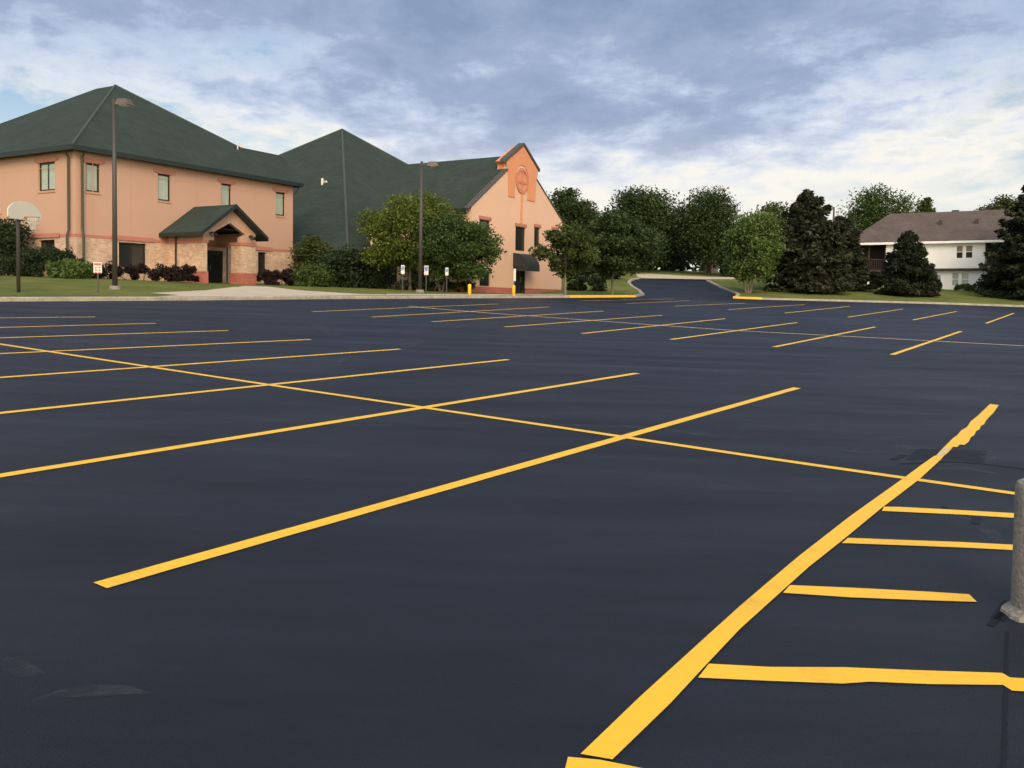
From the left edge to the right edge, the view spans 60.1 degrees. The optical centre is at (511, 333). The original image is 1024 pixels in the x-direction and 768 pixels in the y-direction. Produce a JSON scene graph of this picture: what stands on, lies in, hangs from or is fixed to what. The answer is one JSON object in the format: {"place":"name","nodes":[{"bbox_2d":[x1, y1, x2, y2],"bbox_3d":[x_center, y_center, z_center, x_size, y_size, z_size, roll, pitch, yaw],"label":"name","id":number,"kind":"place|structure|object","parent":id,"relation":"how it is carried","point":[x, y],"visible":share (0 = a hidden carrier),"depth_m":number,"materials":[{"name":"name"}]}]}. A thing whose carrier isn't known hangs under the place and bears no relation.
{"place":"outdoors","nodes":[
{"label":"outdoors","id":0,"kind":"place"},
{"bbox_2d":[386,294,563,294],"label":"sidewalk","id":1,"kind":"structure","parent":0,"point":[473,294],"depth_m":53.93,"materials":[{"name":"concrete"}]},
{"bbox_2d":[0,279,1023,767],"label":"parking lot","id":2,"kind":"structure","parent":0,"point":[678,523],"depth_m":5.46,"materials":[{"name":"black asphalt"}]},
{"bbox_2d":[0,295,569,301],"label":"curb","id":3,"kind":"structure","parent":2,"relation":"on","point":[158,298],"depth_m":38.41,"materials":[{"name":"grey concrete"}]},
{"bbox_2d":[569,295,635,297],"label":"yellow curb","id":4,"kind":"structure","parent":2,"relation":"on","point":[590,296],"depth_m":61.53,"materials":[{"name":"paint"}]},
{"bbox_2d":[627,277,644,296],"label":"driveway curb","id":5,"kind":"structure","parent":2,"relation":"on","point":[631,285],"depth_m":83.10,"materials":[{"name":"grey concrete"}]},
{"bbox_2d":[706,280,739,295],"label":"driveway curb","id":6,"kind":"structure","parent":2,"relation":"on","point":[724,288],"depth_m":85.11,"materials":[{"name":"grey concrete"}]},
{"bbox_2d":[733,296,761,299],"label":"yellow curb","id":7,"kind":"structure","parent":2,"relation":"on","point":[737,297],"depth_m":72.35,"materials":[{"name":"paint"}]},
{"bbox_2d":[762,298,1023,306],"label":"curb","id":8,"kind":"structure","parent":2,"relation":"on","point":[893,302],"depth_m":74.40,"materials":[{"name":"grey concrete"}]},
{"bbox_2d":[1000,478,1023,622],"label":"concrete bollard","id":9,"kind":"object","parent":2,"relation":"on","point":[1013,608],"visible":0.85,"depth_m":4.35,"materials":[{"name":"grey concrete"}]},
{"bbox_2d":[0,269,1023,304],"bbox_3d":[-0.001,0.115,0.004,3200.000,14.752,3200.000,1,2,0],"label":"lawn","id":10,"kind":"structure","parent":0,"point":[30,286],"depth_m":57.94,"materials":[{"name":"green plant"}]},
{"bbox_2d":[0,214,36,275],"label":"arborvitae","id":11,"kind":"object","parent":10,"relation":"on","point":[8,238],"visible":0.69,"depth_m":52.92,"materials":[{"name":"green plant"}]},
{"bbox_2d":[7,201,40,292],"bbox_3d":[-19.374,-3.383,35.500,0.892,3.845,1.760,1,2,12],"label":"basketball hoop","id":12,"kind":"object","parent":10,"relation":"on","point":[22,210],"visible":0.98,"depth_m":35.39,"materials":[{"name":"brown paint"}]},
{"bbox_2d":[0,245,83,276],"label":"hedge","id":13,"kind":"object","parent":10,"relation":"on","point":[32,262],"visible":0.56,"depth_m":51.25,"materials":[{"name":"green plant"}]},
{"bbox_2d":[44,255,94,278],"bbox_3d":[-25.563,-3.860,51.102,2.602,1.476,2.343,1,2,0],"label":"shrub","id":14,"kind":"object","parent":10,"relation":"on","point":[65,268],"visible":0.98,"depth_m":50.61,"materials":[{"name":"green plant"}]},
{"bbox_2d":[93,262,101,292],"bbox_3d":[-17.686,-2.316,37.795,0.340,1.512,0.059,0,2,-10],"label":"parking sign","id":15,"kind":"object","parent":10,"relation":"on","point":[97,267],"visible":0.96,"depth_m":37.76,"materials":[{"name":"white metal"}]},
{"bbox_2d":[109,98,133,289],"bbox_3d":[-18.511,-6.440,41.832,1.140,9.270,0.520,1,2,12],"label":"street lamp","id":16,"kind":"object","parent":10,"relation":"on","point":[124,102],"visible":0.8,"depth_m":41.81,"materials":[{"name":"metal"}]},
{"bbox_2d":[91,260,199,281],"bbox_3d":[-22.603,-3.810,54.145,6.709,1.300,2.094,0,2,-20],"label":"barberry hedge","id":17,"kind":"object","parent":10,"relation":"on","point":[173,273],"visible":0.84,"depth_m":54.00,"materials":[{"name":"red plant"}]},
{"bbox_2d":[0,84,303,284],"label":"church hall","id":18,"kind":"structure","parent":10,"relation":"on","point":[212,207],"depth_m":58.10,"materials":[{"name":"orange paint"}]},
{"bbox_2d":[40,162,54,190],"bbox_3d":[-28.380,-9.626,54.213,1.661,1.730,0.080,2,3,30],"label":"window","id":19,"kind":"structure","parent":18,"relation":"in","point":[47,176],"depth_m":54.26,"materials":[{"name":"white glass"}]},
{"bbox_2d":[41,240,54,248],"bbox_3d":[-28.393,-5.274,54.356,1.584,0.978,0.080,2,3,30],"label":"window","id":20,"kind":"structure","parent":18,"relation":"in","point":[48,243],"depth_m":54.41,"materials":[{"name":"black glass"}]},
{"bbox_2d":[86,163,98,192],"bbox_3d":[-25.548,-9.484,53.771,0.080,1.720,0.921,2,3,30],"label":"window","id":21,"kind":"structure","parent":18,"relation":"in","point":[88,170],"depth_m":53.79,"materials":[{"name":"white glass"}]},
{"bbox_2d":[119,242,144,267],"bbox_3d":[-24.241,-4.992,56.306,0.080,1.586,2.012,2,3,30],"label":"window","id":22,"kind":"structure","parent":18,"relation":"in","point":[129,253],"depth_m":56.30,"materials":[{"name":"black glass"}]},
{"bbox_2d":[158,174,169,200],"bbox_3d":[-22.971,-9.624,58.229,0.080,1.739,0.978,2,3,30],"label":"window","id":23,"kind":"structure","parent":18,"relation":"in","point":[163,184],"depth_m":58.27,"materials":[{"name":"beige glass"}]},
{"bbox_2d":[207,250,221,282],"bbox_3d":[-20.989,-4.651,61.721,0.160,2.342,2.000,2,3,30],"label":"door","id":24,"kind":"structure","parent":18,"relation":"in","point":[214,258],"depth_m":62.03,"materials":[{"name":"brown metal"}]},
{"bbox_2d":[221,183,229,204],"bbox_3d":[-20.354,-9.795,62.752,0.080,1.656,0.890,2,3,30],"label":"window","id":25,"kind":"structure","parent":18,"relation":"in","point":[225,192],"depth_m":62.79,"materials":[{"name":"beige glass"}]},
{"bbox_2d":[258,252,264,272],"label":"window","id":26,"kind":"structure","parent":18,"relation":"in","point":[261,255],"depth_m":65.94,"materials":[{"name":"black glass"}]},
{"bbox_2d":[276,192,283,215],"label":"window","id":27,"kind":"structure","parent":18,"relation":"in","point":[279,199],"depth_m":67.38,"materials":[{"name":"beige glass"}]},
{"bbox_2d":[158,286,384,295],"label":"concrete walk","id":28,"kind":"structure","parent":10,"relation":"on","point":[252,291],"depth_m":44.63,"materials":[{"name":"grey concrete"}]},
{"bbox_2d":[257,268,301,285],"bbox_3d":[-16.008,-3.903,60.800,3.122,1.365,2.056,0,2,-20],"label":"barberry hedge","id":29,"kind":"object","parent":10,"relation":"on","point":[266,276],"visible":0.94,"depth_m":60.41,"materials":[{"name":"purple plant"}]},
{"bbox_2d":[287,233,335,271],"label":"shrub","id":30,"kind":"object","parent":10,"relation":"on","point":[310,248],"visible":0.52,"depth_m":66.33,"materials":[{"name":"green plant"}]},
{"bbox_2d":[289,261,336,286],"bbox_3d":[-13.764,-4.133,61.340,3.379,1.911,3.185,1,2,0],"label":"shrub","id":31,"kind":"object","parent":10,"relation":"on","point":[309,275],"visible":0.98,"depth_m":60.52,"materials":[{"name":"green plant"}]},
{"bbox_2d":[314,243,393,288],"bbox_3d":[-11.189,-4.798,62.748,5.901,3.236,5.444,1,2,0],"label":"shrub","id":32,"kind":"object","parent":10,"relation":"on","point":[351,269],"visible":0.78,"depth_m":61.67,"materials":[{"name":"green plant"}]},
{"bbox_2d":[401,265,404,292],"bbox_3d":[-6.499,-3.164,52.603,0.214,1.852,0.074,0,2,-20],"label":"parking sign","id":33,"kind":"object","parent":10,"relation":"on","point":[402,269],"visible":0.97,"depth_m":52.58,"materials":[{"name":"white metal"}]},
{"bbox_2d":[351,189,464,289],"bbox_3d":[-6.676,-6.340,60.497,8.434,7.200,6.249,0,2,-22],"label":"locust tree","id":34,"kind":"object","parent":10,"relation":"on","point":[393,224],"visible":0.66,"depth_m":59.12,"materials":[{"name":"green plant"}]},
{"bbox_2d":[424,266,428,292],"bbox_3d":[-5.383,-3.343,55.502,0.276,1.880,0.074,0,2,-20],"label":"parking sign","id":35,"kind":"object","parent":10,"relation":"on","point":[426,270],"visible":0.98,"depth_m":55.48,"materials":[{"name":"white metal"}]},
{"bbox_2d":[416,161,438,292],"bbox_3d":[-5.253,-6.455,54.758,1.360,8.383,0.520,1,2,5],"label":"street lamp","id":36,"kind":"object","parent":10,"relation":"on","point":[431,164],"visible":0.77,"depth_m":54.70,"materials":[{"name":"metal"}]},
{"bbox_2d":[394,278,475,291],"bbox_3d":[-5.260,-3.338,60.401,5.584,1.077,1.615,1,2,0],"label":"hedge","id":37,"kind":"object","parent":10,"relation":"on","point":[431,285],"visible":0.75,"depth_m":60.28,"materials":[{"name":"green plant"}]},
{"bbox_2d":[279,129,597,273],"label":"sanctuary","id":38,"kind":"structure","parent":10,"relation":"on","point":[341,174],"depth_m":84.49,"materials":[{"name":"green metal"}]},
{"bbox_2d":[445,268,447,292],"bbox_3d":[-4.131,-3.293,55.970,0.203,1.799,0.074,0,2,-20],"label":"parking sign","id":39,"kind":"object","parent":10,"relation":"on","point":[446,271],"visible":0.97,"depth_m":55.95,"materials":[{"name":"white metal"}]},
{"bbox_2d":[404,211,503,291],"bbox_3d":[-3.842,-5.438,59.352,6.854,5.733,5.716,1,2,0],"label":"maple tree","id":40,"kind":"object","parent":10,"relation":"on","point":[478,242],"visible":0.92,"depth_m":58.12,"materials":[{"name":"green plant"}]},
{"bbox_2d":[367,143,563,292],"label":"church wing","id":41,"kind":"structure","parent":10,"relation":"on","point":[505,195],"depth_m":68.13,"materials":[{"name":"paint"}]},
{"bbox_2d":[383,264,396,284],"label":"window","id":42,"kind":"structure","parent":41,"relation":"in","point":[394,277],"depth_m":66.62,"materials":[{"name":"black glass"}]},
{"bbox_2d":[408,268,428,284],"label":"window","id":43,"kind":"structure","parent":41,"relation":"in","point":[424,278],"depth_m":65.22,"materials":[{"name":"black glass"}]},
{"bbox_2d":[480,274,488,285],"bbox_3d":[-2.101,-4.009,64.592,0.080,1.028,1.411,2,3,31],"label":"window","id":44,"kind":"structure","parent":41,"relation":"in","point":[485,282],"depth_m":64.80,"materials":[{"name":"black glass"}]},
{"bbox_2d":[515,227,523,250],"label":"window","id":45,"kind":"structure","parent":41,"relation":"in","point":[519,233],"depth_m":68.91,"materials":[{"name":"black glass"}]},
{"bbox_2d":[515,271,524,292],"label":"door","id":46,"kind":"structure","parent":41,"relation":"in","point":[520,275],"depth_m":69.02,"materials":[{"name":"black glass"}]},
{"bbox_2d":[534,227,538,245],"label":"window","id":47,"kind":"structure","parent":41,"relation":"in","point":[536,230],"depth_m":71.22,"materials":[{"name":"black glass"}]},
{"bbox_2d":[468,284,470,294],"bbox_3d":[-2.529,-2.544,52.708,0.205,0.866,0.210,1,2,0],"label":"bollard","id":48,"kind":"object","parent":10,"relation":"on","point":[469,289],"visible":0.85,"depth_m":52.62,"materials":[{"name":"yellow metal"}]},
{"bbox_2d":[512,285,514,295],"bbox_3d":[0.101,-2.555,54.148,0.205,0.860,0.210,1,2,0],"label":"bollard","id":49,"kind":"object","parent":10,"relation":"on","point":[513,290],"visible":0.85,"depth_m":54.06,"materials":[{"name":"yellow metal"}]},
{"bbox_2d":[528,222,604,294],"bbox_3d":[3.913,-5.055,60.748,5.304,5.335,4.312,3,3,43],"label":"ornamental tree","id":50,"kind":"object","parent":10,"relation":"on","point":[568,260],"visible":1,"depth_m":60.16,"materials":[{"name":"green plant"}]},
{"bbox_2d":[546,187,601,231],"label":"shade tree","id":51,"kind":"object","parent":10,"relation":"on","point":[570,208],"visible":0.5,"depth_m":98.04,"materials":[{"name":"green plant"}]},
{"bbox_2d":[566,273,607,290],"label":"hedge","id":52,"kind":"object","parent":10,"relation":"on","point":[578,284],"visible":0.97,"depth_m":75.41,"materials":[{"name":"green plant"}]},
{"bbox_2d":[568,264,625,278],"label":"hedge","id":53,"kind":"object","parent":10,"relation":"on","point":[591,271],"visible":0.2,"depth_m":91.46,"materials":[{"name":"green plant"}]},
{"bbox_2d":[569,207,668,294],"bbox_3d":[8.030,-6.063,65.542,8.375,6.969,7.475,-1,3,-45],"label":"ornamental tree","id":54,"kind":"object","parent":10,"relation":"on","point":[624,244],"visible":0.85,"depth_m":64.09,"materials":[{"name":"green plant"}]},
{"bbox_2d":[603,183,686,271],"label":"shade tree","id":55,"kind":"object","parent":10,"relation":"on","point":[650,206],"visible":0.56,"depth_m":114.72,"materials":[{"name":"green plant"}]},
{"bbox_2d":[641,261,691,270],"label":"hedge","id":56,"kind":"object","parent":10,"relation":"on","point":[682,266],"visible":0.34,"depth_m":123.93,"materials":[{"name":"green plant"}]},
{"bbox_2d":[654,206,696,265],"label":"shade tree","id":57,"kind":"object","parent":10,"relation":"on","point":[676,257],"visible":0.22,"depth_m":125.55,"materials":[{"name":"green plant"}]},
{"bbox_2d":[642,245,730,278],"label":"woods","id":58,"kind":"object","parent":10,"relation":"on","point":[696,265],"depth_m":156.48,"materials":[{"name":"green plant"}]},
{"bbox_2d":[669,185,740,274],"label":"shade tree","id":59,"kind":"object","parent":10,"relation":"on","point":[705,217],"visible":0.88,"depth_m":112.49,"materials":[{"name":"green plant"}]},
{"bbox_2d":[704,260,717,272],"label":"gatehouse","id":60,"kind":"object","parent":10,"relation":"on","point":[713,270],"visible":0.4,"depth_m":121.81,"materials":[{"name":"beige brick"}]},
{"bbox_2d":[719,259,760,277],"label":"hedge","id":61,"kind":"object","parent":10,"relation":"on","point":[722,270],"visible":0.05,"depth_m":111.34,"materials":[{"name":"green plant"}]},
{"bbox_2d":[715,211,789,292],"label":"round tree","id":62,"kind":"object","parent":10,"relation":"on","point":[752,246],"visible":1,"depth_m":78.62,"materials":[{"name":"green plant"}]},
{"bbox_2d":[747,200,792,249],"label":"shade tree","id":63,"kind":"object","parent":10,"relation":"on","point":[773,208],"visible":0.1,"depth_m":109.99,"materials":[{"name":"green plant"}]},
{"bbox_2d":[762,189,856,293],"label":"spruce tree","id":64,"kind":"object","parent":10,"relation":"on","point":[811,260],"visible":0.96,"depth_m":81.87,"materials":[{"name":"green plant"}]},
{"bbox_2d":[825,215,881,290],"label":"spruce tree","id":65,"kind":"object","parent":10,"relation":"on","point":[858,262],"visible":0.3,"depth_m":86.30,"materials":[{"name":"green plant"}]},
{"bbox_2d":[836,182,929,230],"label":"shade tree","id":66,"kind":"object","parent":10,"relation":"on","point":[870,210],"visible":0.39,"depth_m":121.78,"materials":[{"name":"green plant"}]},
{"bbox_2d":[873,229,942,296],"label":"spruce tree","id":67,"kind":"object","parent":10,"relation":"on","point":[908,270],"visible":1,"depth_m":82.19,"materials":[{"name":"green plant"}]},
{"bbox_2d":[916,196,937,212],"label":"shade tree","id":68,"kind":"object","parent":10,"relation":"on","point":[927,200],"visible":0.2,"depth_m":133.14,"materials":[{"name":"green plant"}]},
{"bbox_2d":[858,208,1012,290],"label":"white house","id":69,"kind":"structure","parent":10,"relation":"on","point":[956,243],"depth_m":93.67,"materials":[{"name":"white paint"}]},
{"bbox_2d":[951,272,958,285],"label":"window","id":70,"kind":"structure","parent":69,"relation":"in","point":[955,275],"depth_m":92.89,"materials":[{"name":"white glass"}]},
{"bbox_2d":[956,245,963,258],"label":"window","id":71,"kind":"structure","parent":69,"relation":"in","point":[959,248],"depth_m":92.17,"materials":[{"name":"white"}]},
{"bbox_2d":[961,272,968,283],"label":"window","id":72,"kind":"structure","parent":69,"relation":"in","point":[964,275],"depth_m":92.43,"materials":[{"name":"white glass"}]},
{"bbox_2d":[965,245,972,257],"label":"window","id":73,"kind":"structure","parent":69,"relation":"in","point":[968,248],"depth_m":91.70,"materials":[{"name":"white"}]},
{"bbox_2d":[953,283,975,290],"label":"shrub","id":74,"kind":"object","parent":10,"relation":"on","point":[967,288],"visible":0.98,"depth_m":91.60,"materials":[{"name":"green plant"}]},
{"bbox_2d":[974,275,1002,290],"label":"shrub","id":75,"kind":"object","parent":10,"relation":"on","point":[980,283],"visible":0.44,"depth_m":87.83,"materials":[{"name":"green plant"}]},
{"bbox_2d":[974,194,1017,210],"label":"shade tree","id":76,"kind":"object","parent":10,"relation":"on","point":[999,204],"visible":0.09,"depth_m":128.01,"materials":[{"name":"green plant"}]},
{"bbox_2d":[974,185,1023,299],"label":"spruce tree","id":77,"kind":"object","parent":10,"relation":"on","point":[1007,273],"visible":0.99,"depth_m":83.61,"materials":[{"name":"green plant"}]},
{"bbox_2d":[0,0,1023,271],"label":"sky","id":78,"kind":"structure","parent":0,"point":[764,101],"materials":[{"name":"blue"}]},
{"bbox_2d":[513,269,515,284],"bbox_3d":[0.150,-3.129,55.109,0.160,1.874,0.055,-1,3,-30],"label":"parking sign","id":79,"kind":"object","parent":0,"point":[514,278],"visible":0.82,"depth_m":55.07,"materials":[{"name":"white metal"}]},
{"bbox_2d":[636,274,734,278],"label":"street","id":80,"kind":"structure","parent":0,"point":[665,276],"depth_m":103.38,"materials":[{"name":"concrete"}]}
]}

